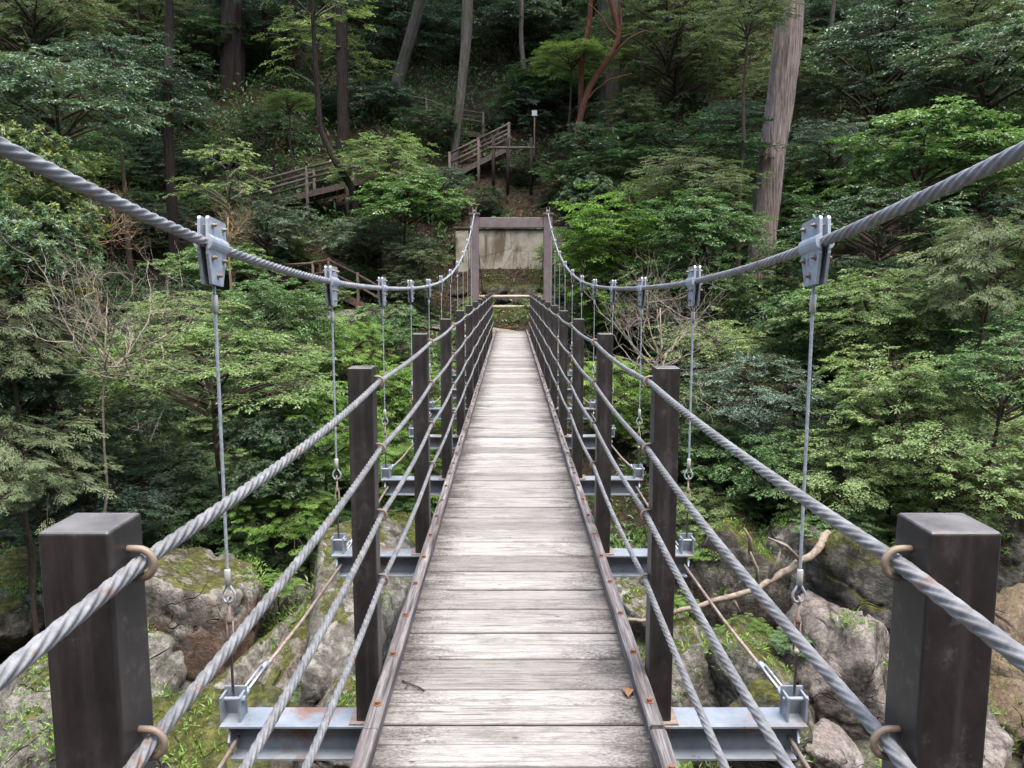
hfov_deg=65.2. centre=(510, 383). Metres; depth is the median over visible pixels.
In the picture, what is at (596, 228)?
broadleaf tree
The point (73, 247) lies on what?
broadleaf tree
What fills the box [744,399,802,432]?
evergreen bush
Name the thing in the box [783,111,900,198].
broadleaf tree
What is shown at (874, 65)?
olive tree
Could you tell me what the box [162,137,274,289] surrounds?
sapling
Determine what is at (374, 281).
evergreen tree
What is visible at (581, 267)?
evergreen bush
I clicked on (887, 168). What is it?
broadleaf tree
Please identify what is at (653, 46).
evergreen tree
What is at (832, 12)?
slim tree
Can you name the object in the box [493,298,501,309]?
stone
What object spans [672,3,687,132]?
broadleaf tree
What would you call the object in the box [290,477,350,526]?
leafy bush
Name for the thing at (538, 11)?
broadleaf tree
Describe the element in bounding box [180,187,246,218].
leafy bush
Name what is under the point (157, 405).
evergreen bush
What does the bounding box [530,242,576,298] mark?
shrub
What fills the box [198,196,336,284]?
evergreen bush
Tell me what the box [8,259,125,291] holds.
sapling
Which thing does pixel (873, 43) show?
broadleaf tree
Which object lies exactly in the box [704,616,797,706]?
boulder
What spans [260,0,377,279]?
broadleaf tree
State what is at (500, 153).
timber stair
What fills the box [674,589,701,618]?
fern
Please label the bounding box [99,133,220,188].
evergreen bush
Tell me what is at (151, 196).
leafy bush
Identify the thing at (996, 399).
rhododendron
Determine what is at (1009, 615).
boulder
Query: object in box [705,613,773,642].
fern
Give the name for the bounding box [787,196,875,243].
rhododendron
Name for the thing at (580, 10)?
layered tree
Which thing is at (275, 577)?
fern
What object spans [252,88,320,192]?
sapling
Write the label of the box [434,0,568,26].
evergreen tree
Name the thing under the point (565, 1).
layered tree
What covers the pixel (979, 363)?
broadleaf tree
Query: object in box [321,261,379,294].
leafy bush
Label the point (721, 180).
broadleaf tree
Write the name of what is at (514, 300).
stone
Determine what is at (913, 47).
evergreen tree
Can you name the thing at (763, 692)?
boulder
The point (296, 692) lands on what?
fern
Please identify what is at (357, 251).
rhododendron
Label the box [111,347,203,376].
sapling
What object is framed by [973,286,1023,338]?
leafy bush
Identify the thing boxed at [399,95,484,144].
timber walkway
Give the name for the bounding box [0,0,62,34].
broadleaf tree
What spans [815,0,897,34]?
broadleaf tree
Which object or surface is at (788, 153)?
leafy bush
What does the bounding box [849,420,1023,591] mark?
shrub
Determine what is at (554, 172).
evergreen bush
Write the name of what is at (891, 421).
layered shrub
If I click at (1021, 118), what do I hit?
rhododendron
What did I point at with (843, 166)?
leafy bush
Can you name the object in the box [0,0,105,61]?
broadleaf tree
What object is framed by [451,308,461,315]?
stone
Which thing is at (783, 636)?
fern
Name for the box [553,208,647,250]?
broadleaf tree
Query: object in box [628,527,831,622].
fallen branch
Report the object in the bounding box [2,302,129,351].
layered shrub
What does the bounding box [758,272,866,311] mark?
leafy bush
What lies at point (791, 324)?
evergreen bush
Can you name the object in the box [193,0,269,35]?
broadleaf tree
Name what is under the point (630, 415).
evergreen bush
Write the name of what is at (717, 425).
olive tree
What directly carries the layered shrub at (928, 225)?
on the terrain
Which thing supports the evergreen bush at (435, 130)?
on the terrain
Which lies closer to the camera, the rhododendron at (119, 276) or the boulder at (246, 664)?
the boulder at (246, 664)
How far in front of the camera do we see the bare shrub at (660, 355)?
18.48 m
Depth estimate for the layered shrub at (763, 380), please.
23.07 m
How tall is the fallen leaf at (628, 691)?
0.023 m
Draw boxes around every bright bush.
[62,332,157,392]
[772,468,853,512]
[829,490,896,515]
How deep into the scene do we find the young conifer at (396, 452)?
18.41 m
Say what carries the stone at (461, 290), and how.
on the terrain
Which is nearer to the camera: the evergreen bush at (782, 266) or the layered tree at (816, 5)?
the evergreen bush at (782, 266)
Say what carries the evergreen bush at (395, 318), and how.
on the terrain
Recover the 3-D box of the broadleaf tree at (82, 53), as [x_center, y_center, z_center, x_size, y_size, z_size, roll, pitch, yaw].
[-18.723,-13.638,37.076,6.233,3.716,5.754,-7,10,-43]
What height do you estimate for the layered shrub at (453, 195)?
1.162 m
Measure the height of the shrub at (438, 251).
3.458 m
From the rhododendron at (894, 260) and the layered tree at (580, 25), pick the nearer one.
the rhododendron at (894, 260)
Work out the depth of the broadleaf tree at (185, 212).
32.05 m
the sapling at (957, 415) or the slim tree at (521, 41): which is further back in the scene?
the slim tree at (521, 41)
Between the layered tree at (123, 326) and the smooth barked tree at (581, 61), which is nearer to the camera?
the layered tree at (123, 326)
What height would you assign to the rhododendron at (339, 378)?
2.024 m
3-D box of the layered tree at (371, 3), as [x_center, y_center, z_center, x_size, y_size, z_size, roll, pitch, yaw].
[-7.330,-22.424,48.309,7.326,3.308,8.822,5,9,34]
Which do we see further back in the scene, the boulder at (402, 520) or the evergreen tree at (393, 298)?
the evergreen tree at (393, 298)
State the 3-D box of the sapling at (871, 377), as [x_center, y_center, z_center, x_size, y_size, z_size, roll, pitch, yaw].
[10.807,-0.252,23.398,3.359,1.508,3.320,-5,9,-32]
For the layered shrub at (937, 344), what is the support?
on the terrain
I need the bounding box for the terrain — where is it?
[0,0,1023,767]
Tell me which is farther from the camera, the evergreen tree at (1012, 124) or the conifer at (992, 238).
the evergreen tree at (1012, 124)
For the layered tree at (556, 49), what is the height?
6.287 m
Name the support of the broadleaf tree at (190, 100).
on the terrain
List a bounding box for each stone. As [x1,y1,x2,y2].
[449,287,468,297]
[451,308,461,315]
[456,298,468,306]
[481,283,508,294]
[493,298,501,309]
[500,298,509,303]
[509,293,523,304]
[512,284,539,292]
[512,287,527,293]
[521,292,542,303]
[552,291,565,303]
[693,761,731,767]
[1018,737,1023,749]
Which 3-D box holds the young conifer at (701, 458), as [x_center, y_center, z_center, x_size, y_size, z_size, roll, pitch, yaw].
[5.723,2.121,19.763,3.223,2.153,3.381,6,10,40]
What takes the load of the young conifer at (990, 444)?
on the terrain
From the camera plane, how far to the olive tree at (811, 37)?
40.74 m
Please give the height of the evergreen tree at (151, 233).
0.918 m
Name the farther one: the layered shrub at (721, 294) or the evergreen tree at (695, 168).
the evergreen tree at (695, 168)
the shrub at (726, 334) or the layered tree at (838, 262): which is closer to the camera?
the shrub at (726, 334)
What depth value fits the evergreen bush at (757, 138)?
35.83 m
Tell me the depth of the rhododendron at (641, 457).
20.37 m
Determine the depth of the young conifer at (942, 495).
18.17 m
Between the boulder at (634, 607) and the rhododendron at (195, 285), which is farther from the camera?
the rhododendron at (195, 285)
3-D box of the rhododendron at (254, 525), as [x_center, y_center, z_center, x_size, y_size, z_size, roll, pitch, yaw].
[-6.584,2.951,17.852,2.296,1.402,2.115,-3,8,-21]
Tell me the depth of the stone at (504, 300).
31.68 m
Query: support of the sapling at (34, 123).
on the terrain
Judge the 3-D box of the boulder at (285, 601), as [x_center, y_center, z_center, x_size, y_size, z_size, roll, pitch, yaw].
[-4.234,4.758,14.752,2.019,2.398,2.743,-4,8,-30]
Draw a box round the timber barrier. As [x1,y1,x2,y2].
[479,293,540,307]
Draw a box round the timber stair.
[448,122,509,183]
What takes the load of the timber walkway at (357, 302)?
on the terrain
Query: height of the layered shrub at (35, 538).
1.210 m
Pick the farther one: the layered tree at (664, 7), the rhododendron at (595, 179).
the layered tree at (664, 7)
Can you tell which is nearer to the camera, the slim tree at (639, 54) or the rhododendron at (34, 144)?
the rhododendron at (34, 144)
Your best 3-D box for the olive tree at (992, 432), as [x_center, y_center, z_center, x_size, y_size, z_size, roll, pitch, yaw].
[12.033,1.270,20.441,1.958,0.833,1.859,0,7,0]
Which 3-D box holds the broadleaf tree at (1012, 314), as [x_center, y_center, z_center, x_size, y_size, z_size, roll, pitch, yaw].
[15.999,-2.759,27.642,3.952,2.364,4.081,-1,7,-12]
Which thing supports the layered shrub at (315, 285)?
on the terrain
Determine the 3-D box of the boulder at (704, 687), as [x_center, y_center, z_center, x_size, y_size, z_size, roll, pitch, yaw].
[2.771,5.363,14.135,1.705,2.259,2.387,-3,8,-23]
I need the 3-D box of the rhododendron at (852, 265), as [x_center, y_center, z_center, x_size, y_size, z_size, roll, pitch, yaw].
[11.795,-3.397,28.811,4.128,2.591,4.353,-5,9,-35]
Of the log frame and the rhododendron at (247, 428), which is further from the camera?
the log frame
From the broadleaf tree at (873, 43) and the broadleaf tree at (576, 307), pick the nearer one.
the broadleaf tree at (576, 307)
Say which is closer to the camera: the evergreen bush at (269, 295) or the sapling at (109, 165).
the evergreen bush at (269, 295)
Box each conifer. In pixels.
[0,279,103,596]
[0,409,123,635]
[218,476,350,585]
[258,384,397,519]
[287,305,398,382]
[328,421,441,493]
[678,429,786,506]
[889,454,963,500]
[893,207,1023,482]
[931,425,1018,465]
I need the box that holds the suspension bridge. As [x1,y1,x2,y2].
[0,136,1023,767]
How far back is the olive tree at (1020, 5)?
40.86 m
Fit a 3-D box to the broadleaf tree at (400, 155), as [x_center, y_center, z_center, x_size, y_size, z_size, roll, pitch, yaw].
[-5.212,-7.221,32.066,4.617,5.825,4.343,2,8,13]
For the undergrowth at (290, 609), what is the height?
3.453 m
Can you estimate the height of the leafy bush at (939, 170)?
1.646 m
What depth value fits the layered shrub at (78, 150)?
34.22 m
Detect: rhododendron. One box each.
[0,120,116,516]
[0,193,137,530]
[96,259,156,292]
[156,275,211,301]
[166,494,267,545]
[196,138,243,164]
[212,398,326,599]
[238,361,347,414]
[254,417,380,492]
[325,231,386,261]
[349,185,385,210]
[554,163,635,218]
[581,160,637,192]
[635,439,707,472]
[669,296,746,333]
[691,139,794,202]
[706,271,906,378]
[782,258,895,297]
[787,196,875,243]
[862,257,983,324]
[935,364,1022,408]
[1001,106,1023,135]
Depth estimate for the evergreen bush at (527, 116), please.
41.08 m
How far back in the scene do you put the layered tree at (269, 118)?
37.74 m
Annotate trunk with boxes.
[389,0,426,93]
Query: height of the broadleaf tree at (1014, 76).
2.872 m
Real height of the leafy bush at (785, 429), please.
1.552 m
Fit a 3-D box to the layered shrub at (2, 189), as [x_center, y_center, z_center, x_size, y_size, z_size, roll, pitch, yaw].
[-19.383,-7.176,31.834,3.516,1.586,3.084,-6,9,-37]
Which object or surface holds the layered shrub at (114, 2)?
on the terrain
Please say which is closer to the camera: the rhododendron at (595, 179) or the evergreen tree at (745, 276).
the evergreen tree at (745, 276)
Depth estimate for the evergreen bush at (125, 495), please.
14.52 m
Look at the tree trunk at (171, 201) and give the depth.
29.26 m
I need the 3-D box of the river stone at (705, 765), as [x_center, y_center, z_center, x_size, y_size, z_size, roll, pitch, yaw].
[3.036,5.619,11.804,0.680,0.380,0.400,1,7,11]
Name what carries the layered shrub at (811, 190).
on the terrain
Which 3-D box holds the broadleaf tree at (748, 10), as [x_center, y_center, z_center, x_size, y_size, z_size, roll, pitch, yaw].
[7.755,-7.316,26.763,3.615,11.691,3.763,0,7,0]
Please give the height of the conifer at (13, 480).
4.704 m
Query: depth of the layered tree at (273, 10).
42.56 m
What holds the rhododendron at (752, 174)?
on the terrain
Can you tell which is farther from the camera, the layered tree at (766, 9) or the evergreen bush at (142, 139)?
the layered tree at (766, 9)
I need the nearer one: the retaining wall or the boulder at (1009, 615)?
the boulder at (1009, 615)
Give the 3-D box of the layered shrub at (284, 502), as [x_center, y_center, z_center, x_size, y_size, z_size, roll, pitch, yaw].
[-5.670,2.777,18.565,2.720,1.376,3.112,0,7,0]
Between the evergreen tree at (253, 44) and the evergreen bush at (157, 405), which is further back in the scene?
the evergreen tree at (253, 44)
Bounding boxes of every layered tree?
[36,321,351,551]
[64,192,185,238]
[75,310,212,353]
[166,319,263,353]
[174,0,335,73]
[191,180,250,199]
[211,102,336,147]
[256,192,322,210]
[307,74,437,118]
[328,0,454,42]
[347,172,477,302]
[386,235,447,259]
[513,0,596,18]
[526,36,635,166]
[550,111,817,296]
[556,14,636,51]
[577,0,628,20]
[623,264,710,308]
[626,0,704,18]
[685,92,765,233]
[686,0,775,58]
[773,0,853,33]
[775,0,878,58]
[784,251,916,279]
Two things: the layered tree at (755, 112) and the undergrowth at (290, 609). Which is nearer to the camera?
the undergrowth at (290, 609)
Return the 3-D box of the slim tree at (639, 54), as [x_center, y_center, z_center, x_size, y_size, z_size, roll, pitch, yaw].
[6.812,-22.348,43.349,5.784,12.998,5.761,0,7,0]
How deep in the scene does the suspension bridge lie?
3.16 m
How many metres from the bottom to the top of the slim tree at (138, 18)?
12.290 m
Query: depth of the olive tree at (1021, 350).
23.43 m
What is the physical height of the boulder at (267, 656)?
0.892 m
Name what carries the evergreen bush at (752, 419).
on the terrain
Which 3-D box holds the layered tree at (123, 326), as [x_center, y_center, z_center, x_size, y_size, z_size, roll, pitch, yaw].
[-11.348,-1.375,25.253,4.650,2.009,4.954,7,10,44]
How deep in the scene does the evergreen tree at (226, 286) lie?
30.90 m
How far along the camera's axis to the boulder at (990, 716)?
12.30 m
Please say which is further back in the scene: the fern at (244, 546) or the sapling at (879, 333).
the sapling at (879, 333)
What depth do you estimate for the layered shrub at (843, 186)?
32.82 m
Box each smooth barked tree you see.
[572,0,655,171]
[578,0,592,175]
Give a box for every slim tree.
[137,0,142,70]
[264,3,266,70]
[434,0,438,55]
[519,0,525,67]
[558,0,561,34]
[638,0,643,90]
[704,0,709,102]
[827,0,835,109]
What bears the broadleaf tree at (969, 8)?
on the terrain
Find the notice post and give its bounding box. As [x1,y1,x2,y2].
[532,110,536,178]
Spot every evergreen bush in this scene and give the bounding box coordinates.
[0,356,206,531]
[0,445,189,611]
[48,440,234,548]
[83,25,227,89]
[89,128,163,156]
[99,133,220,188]
[123,0,193,13]
[123,288,201,312]
[124,364,253,415]
[139,487,258,559]
[185,266,354,459]
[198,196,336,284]
[334,300,452,393]
[337,360,456,472]
[384,102,470,149]
[463,184,510,215]
[472,69,573,130]
[495,152,547,184]
[528,154,586,210]
[547,121,628,212]
[552,242,644,343]
[557,356,659,438]
[604,242,710,290]
[617,180,786,385]
[651,344,847,530]
[677,417,780,514]
[686,126,761,160]
[708,412,867,529]
[737,288,872,470]
[742,241,802,334]
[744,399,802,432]
[773,181,981,380]
[789,506,884,538]
[857,277,1023,488]
[925,142,994,169]
[953,188,1023,261]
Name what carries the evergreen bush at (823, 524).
on the terrain
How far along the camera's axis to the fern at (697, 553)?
15.75 m
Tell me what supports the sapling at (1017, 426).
on the terrain
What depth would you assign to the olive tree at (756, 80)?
36.80 m
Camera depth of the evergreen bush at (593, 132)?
34.55 m
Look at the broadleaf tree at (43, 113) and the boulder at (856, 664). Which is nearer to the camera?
the boulder at (856, 664)
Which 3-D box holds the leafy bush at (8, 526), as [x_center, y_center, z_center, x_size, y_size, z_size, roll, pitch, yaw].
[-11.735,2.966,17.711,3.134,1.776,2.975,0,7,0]
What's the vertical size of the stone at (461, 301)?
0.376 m
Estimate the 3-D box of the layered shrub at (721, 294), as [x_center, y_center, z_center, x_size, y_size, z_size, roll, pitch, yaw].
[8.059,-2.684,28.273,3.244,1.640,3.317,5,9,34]
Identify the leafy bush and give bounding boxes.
[0,168,23,192]
[0,479,32,529]
[51,281,170,324]
[106,181,166,210]
[134,440,213,485]
[177,135,225,160]
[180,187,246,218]
[265,236,318,269]
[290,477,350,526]
[299,159,343,187]
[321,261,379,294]
[717,177,849,243]
[754,143,840,184]
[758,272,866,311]
[761,420,820,453]
[804,144,883,177]
[900,173,992,209]
[925,165,960,180]
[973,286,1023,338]
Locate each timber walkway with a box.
[178,144,405,227]
[271,258,400,312]
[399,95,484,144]
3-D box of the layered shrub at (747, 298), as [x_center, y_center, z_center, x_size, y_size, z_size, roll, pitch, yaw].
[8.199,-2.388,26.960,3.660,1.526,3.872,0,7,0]
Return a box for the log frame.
[490,137,534,195]
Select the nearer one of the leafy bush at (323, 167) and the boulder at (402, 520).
the boulder at (402, 520)
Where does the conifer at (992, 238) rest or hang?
on the terrain
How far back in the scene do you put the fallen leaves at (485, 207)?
36.57 m
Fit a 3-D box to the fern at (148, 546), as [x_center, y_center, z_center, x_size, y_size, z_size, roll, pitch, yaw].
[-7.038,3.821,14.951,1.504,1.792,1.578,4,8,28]
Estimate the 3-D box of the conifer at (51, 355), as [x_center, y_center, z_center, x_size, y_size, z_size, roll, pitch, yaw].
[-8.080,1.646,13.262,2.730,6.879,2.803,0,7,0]
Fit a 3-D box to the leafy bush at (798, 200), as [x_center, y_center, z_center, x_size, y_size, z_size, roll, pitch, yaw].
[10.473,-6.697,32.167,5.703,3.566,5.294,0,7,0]
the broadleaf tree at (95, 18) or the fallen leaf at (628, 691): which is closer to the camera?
the fallen leaf at (628, 691)
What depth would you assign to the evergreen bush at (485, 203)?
35.30 m
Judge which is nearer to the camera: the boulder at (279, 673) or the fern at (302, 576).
the boulder at (279, 673)
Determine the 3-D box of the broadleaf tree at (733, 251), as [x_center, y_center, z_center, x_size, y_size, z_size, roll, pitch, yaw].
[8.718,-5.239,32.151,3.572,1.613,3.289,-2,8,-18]
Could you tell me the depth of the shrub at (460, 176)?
34.83 m
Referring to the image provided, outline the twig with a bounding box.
[402,680,424,690]
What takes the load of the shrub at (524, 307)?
on the terrain
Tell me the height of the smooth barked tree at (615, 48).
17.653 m
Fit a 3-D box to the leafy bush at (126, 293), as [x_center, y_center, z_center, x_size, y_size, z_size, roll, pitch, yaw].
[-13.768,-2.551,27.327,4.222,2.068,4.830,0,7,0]
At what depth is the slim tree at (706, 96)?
42.29 m
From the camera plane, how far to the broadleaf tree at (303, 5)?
47.81 m
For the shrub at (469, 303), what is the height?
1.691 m
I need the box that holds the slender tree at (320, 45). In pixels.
[251,13,398,120]
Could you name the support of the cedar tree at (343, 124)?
on the terrain
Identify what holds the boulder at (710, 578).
on the terrain
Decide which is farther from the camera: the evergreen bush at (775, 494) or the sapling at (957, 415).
the sapling at (957, 415)
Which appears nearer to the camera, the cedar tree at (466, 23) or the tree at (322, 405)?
the tree at (322, 405)
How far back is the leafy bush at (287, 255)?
31.95 m
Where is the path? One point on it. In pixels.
(432, 325)
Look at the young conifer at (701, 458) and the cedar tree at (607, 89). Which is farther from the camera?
the cedar tree at (607, 89)
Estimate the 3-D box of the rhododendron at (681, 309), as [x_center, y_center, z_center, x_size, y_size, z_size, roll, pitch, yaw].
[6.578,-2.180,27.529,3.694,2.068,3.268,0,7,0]
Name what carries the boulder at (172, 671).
on the terrain
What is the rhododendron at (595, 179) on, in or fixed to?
on the terrain
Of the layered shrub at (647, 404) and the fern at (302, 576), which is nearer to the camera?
the fern at (302, 576)
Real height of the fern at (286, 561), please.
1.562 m
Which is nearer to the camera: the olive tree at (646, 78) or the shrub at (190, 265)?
the shrub at (190, 265)
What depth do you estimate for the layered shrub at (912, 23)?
41.57 m
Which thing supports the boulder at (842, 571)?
on the terrain
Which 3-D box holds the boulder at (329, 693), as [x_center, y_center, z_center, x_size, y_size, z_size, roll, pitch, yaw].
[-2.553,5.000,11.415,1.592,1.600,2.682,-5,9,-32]
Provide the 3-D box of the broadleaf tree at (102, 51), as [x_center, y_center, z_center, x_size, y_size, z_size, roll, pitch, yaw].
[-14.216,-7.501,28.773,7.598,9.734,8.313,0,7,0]
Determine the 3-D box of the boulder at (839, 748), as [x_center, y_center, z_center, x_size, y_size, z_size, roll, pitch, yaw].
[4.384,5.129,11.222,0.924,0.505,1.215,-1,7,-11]
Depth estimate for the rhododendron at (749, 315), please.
23.82 m
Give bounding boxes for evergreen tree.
[0,50,35,89]
[17,21,119,61]
[117,231,185,251]
[150,10,275,83]
[200,278,251,295]
[347,272,401,294]
[365,286,438,304]
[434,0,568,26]
[547,0,651,30]
[601,143,690,178]
[620,19,693,51]
[667,152,721,181]
[673,263,776,302]
[881,1,1023,85]
[950,122,1021,142]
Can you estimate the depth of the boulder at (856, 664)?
12.49 m
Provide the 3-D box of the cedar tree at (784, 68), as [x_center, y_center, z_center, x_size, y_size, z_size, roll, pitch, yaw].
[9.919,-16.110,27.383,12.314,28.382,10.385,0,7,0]
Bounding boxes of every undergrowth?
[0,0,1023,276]
[0,453,1022,767]
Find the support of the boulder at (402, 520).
on the terrain
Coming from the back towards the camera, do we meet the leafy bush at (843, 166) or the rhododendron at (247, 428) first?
the leafy bush at (843, 166)
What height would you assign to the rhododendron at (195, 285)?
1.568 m
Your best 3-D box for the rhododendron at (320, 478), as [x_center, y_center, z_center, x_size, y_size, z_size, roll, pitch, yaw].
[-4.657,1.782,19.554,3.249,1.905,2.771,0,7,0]
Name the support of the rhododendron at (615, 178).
on the terrain
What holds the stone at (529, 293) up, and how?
on the terrain
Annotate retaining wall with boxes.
[453,227,567,271]
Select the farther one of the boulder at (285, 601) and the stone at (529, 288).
the stone at (529, 288)
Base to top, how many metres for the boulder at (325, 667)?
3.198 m
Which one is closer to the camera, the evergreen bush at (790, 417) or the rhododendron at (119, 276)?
the evergreen bush at (790, 417)
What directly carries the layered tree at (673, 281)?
on the terrain
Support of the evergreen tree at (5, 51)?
on the terrain
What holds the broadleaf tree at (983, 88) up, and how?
on the terrain
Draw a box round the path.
[307,303,513,333]
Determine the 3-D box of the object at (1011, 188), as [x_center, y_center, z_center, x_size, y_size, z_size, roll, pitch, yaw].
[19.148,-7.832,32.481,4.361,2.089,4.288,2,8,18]
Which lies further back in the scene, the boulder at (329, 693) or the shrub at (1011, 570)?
the shrub at (1011, 570)
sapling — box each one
[0,114,54,138]
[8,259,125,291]
[65,151,157,188]
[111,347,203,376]
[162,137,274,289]
[164,445,261,496]
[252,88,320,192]
[317,358,378,378]
[609,176,699,208]
[808,324,921,344]
[824,352,935,384]
[887,406,987,424]
[903,259,950,275]
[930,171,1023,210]
[989,409,1023,451]
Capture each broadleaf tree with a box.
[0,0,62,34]
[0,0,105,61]
[0,0,138,98]
[0,21,236,291]
[0,43,172,339]
[3,225,110,256]
[26,47,161,111]
[129,70,222,126]
[151,202,204,228]
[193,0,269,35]
[199,317,308,364]
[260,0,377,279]
[271,0,328,28]
[295,0,485,68]
[304,214,419,294]
[306,0,367,12]
[318,257,386,278]
[327,130,441,275]
[418,0,581,56]
[485,50,622,113]
[548,181,730,343]
[552,291,664,338]
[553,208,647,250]
[577,0,769,142]
[623,147,776,317]
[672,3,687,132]
[674,11,770,92]
[686,233,747,268]
[690,0,803,314]
[748,0,1023,123]
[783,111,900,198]
[792,94,1023,282]
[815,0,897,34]
[839,0,914,12]
[846,254,900,264]
[860,0,1023,192]
[891,325,1023,483]
[909,0,1023,140]
[928,270,1023,327]
[960,3,973,111]
[992,58,1023,93]
[999,264,1023,298]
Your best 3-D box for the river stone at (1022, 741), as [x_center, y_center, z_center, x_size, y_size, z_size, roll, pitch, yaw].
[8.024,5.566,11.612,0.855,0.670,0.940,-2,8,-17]
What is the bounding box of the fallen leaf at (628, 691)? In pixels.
[623,687,633,696]
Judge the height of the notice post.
3.100 m
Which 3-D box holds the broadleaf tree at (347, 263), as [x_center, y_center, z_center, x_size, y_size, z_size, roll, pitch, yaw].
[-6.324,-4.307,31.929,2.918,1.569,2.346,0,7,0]
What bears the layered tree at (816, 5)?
on the terrain
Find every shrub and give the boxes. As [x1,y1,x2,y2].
[0,183,64,205]
[0,219,241,512]
[0,510,84,554]
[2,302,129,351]
[8,0,154,45]
[20,176,166,475]
[52,129,157,171]
[112,280,252,481]
[137,242,285,359]
[183,189,270,404]
[217,481,312,519]
[218,405,273,436]
[295,281,352,308]
[374,236,455,324]
[408,164,478,217]
[419,187,463,203]
[456,295,499,322]
[505,294,555,330]
[530,27,636,79]
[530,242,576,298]
[575,241,761,429]
[613,312,699,356]
[625,389,702,426]
[645,306,791,466]
[646,476,743,541]
[701,286,774,315]
[702,292,780,327]
[744,377,791,393]
[766,428,933,545]
[767,252,970,515]
[783,164,863,203]
[811,343,1020,545]
[828,170,931,198]
[845,399,921,438]
[848,392,946,426]
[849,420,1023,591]
[869,0,961,30]
[876,6,954,51]
[908,218,1012,256]
[924,471,1023,592]
[929,336,978,360]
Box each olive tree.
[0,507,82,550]
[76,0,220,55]
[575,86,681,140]
[617,416,708,463]
[619,23,752,114]
[681,412,768,444]
[715,47,865,116]
[735,25,857,80]
[855,25,937,80]
[945,1,1023,28]
[947,416,1020,446]
[978,332,1023,370]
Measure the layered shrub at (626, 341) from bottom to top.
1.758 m
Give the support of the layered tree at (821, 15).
on the terrain
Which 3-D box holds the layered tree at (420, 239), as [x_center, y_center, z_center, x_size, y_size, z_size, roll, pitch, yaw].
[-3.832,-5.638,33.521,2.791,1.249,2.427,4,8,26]
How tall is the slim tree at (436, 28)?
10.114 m
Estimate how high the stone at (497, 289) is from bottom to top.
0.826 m
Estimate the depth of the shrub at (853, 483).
15.23 m
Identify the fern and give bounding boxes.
[142,541,153,547]
[215,539,270,561]
[259,568,302,621]
[276,542,318,582]
[291,569,306,580]
[291,680,317,703]
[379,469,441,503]
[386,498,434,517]
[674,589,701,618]
[676,533,711,561]
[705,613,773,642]
[768,627,812,658]
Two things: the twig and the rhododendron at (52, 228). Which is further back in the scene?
the rhododendron at (52, 228)
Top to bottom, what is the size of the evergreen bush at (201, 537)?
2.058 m
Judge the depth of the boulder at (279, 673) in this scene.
12.54 m
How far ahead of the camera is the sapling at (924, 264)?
30.63 m
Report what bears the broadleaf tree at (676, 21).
on the terrain
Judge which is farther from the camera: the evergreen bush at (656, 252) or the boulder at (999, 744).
the evergreen bush at (656, 252)
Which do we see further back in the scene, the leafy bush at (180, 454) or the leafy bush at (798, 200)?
the leafy bush at (798, 200)
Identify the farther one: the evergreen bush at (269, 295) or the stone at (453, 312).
the stone at (453, 312)
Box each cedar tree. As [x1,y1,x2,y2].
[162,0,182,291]
[211,0,245,99]
[335,0,350,153]
[451,0,472,169]
[598,0,621,135]
[747,0,804,294]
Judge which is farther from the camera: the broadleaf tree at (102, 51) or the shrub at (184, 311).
the broadleaf tree at (102, 51)
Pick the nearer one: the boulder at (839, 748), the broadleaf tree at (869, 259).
the boulder at (839, 748)
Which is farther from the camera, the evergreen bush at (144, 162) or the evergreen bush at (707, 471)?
the evergreen bush at (144, 162)
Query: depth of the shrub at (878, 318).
18.13 m
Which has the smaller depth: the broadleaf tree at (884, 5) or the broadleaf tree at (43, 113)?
the broadleaf tree at (43, 113)
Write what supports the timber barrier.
on the terrain
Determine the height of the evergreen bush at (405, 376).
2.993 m
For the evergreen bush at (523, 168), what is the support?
on the terrain
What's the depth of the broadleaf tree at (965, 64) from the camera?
38.30 m
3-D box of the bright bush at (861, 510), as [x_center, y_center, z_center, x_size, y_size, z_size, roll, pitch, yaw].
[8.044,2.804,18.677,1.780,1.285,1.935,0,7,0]
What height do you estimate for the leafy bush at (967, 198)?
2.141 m
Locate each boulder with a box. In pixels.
[0,546,44,655]
[0,630,191,767]
[27,680,299,767]
[144,547,262,682]
[204,608,298,688]
[254,637,277,676]
[257,579,311,637]
[258,591,310,699]
[291,675,355,767]
[297,516,414,767]
[379,496,434,544]
[613,542,680,637]
[640,616,719,706]
[674,500,791,629]
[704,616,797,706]
[726,678,814,767]
[758,521,824,605]
[775,590,889,740]
[804,530,893,635]
[804,718,863,767]
[883,652,1000,726]
[983,719,1013,767]
[988,583,1023,757]
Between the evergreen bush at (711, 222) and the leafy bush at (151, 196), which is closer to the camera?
the evergreen bush at (711, 222)
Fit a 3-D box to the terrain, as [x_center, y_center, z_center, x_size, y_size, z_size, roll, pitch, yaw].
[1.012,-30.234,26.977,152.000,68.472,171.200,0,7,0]
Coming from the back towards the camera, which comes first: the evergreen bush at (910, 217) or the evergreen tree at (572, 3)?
the evergreen tree at (572, 3)
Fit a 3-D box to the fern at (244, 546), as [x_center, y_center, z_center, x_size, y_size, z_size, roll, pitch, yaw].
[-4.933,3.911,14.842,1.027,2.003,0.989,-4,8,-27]
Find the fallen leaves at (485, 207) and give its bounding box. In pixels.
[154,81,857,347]
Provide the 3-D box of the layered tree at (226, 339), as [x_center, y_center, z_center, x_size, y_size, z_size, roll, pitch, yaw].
[-5.570,1.582,15.674,5.496,5.625,5.312,0,7,0]

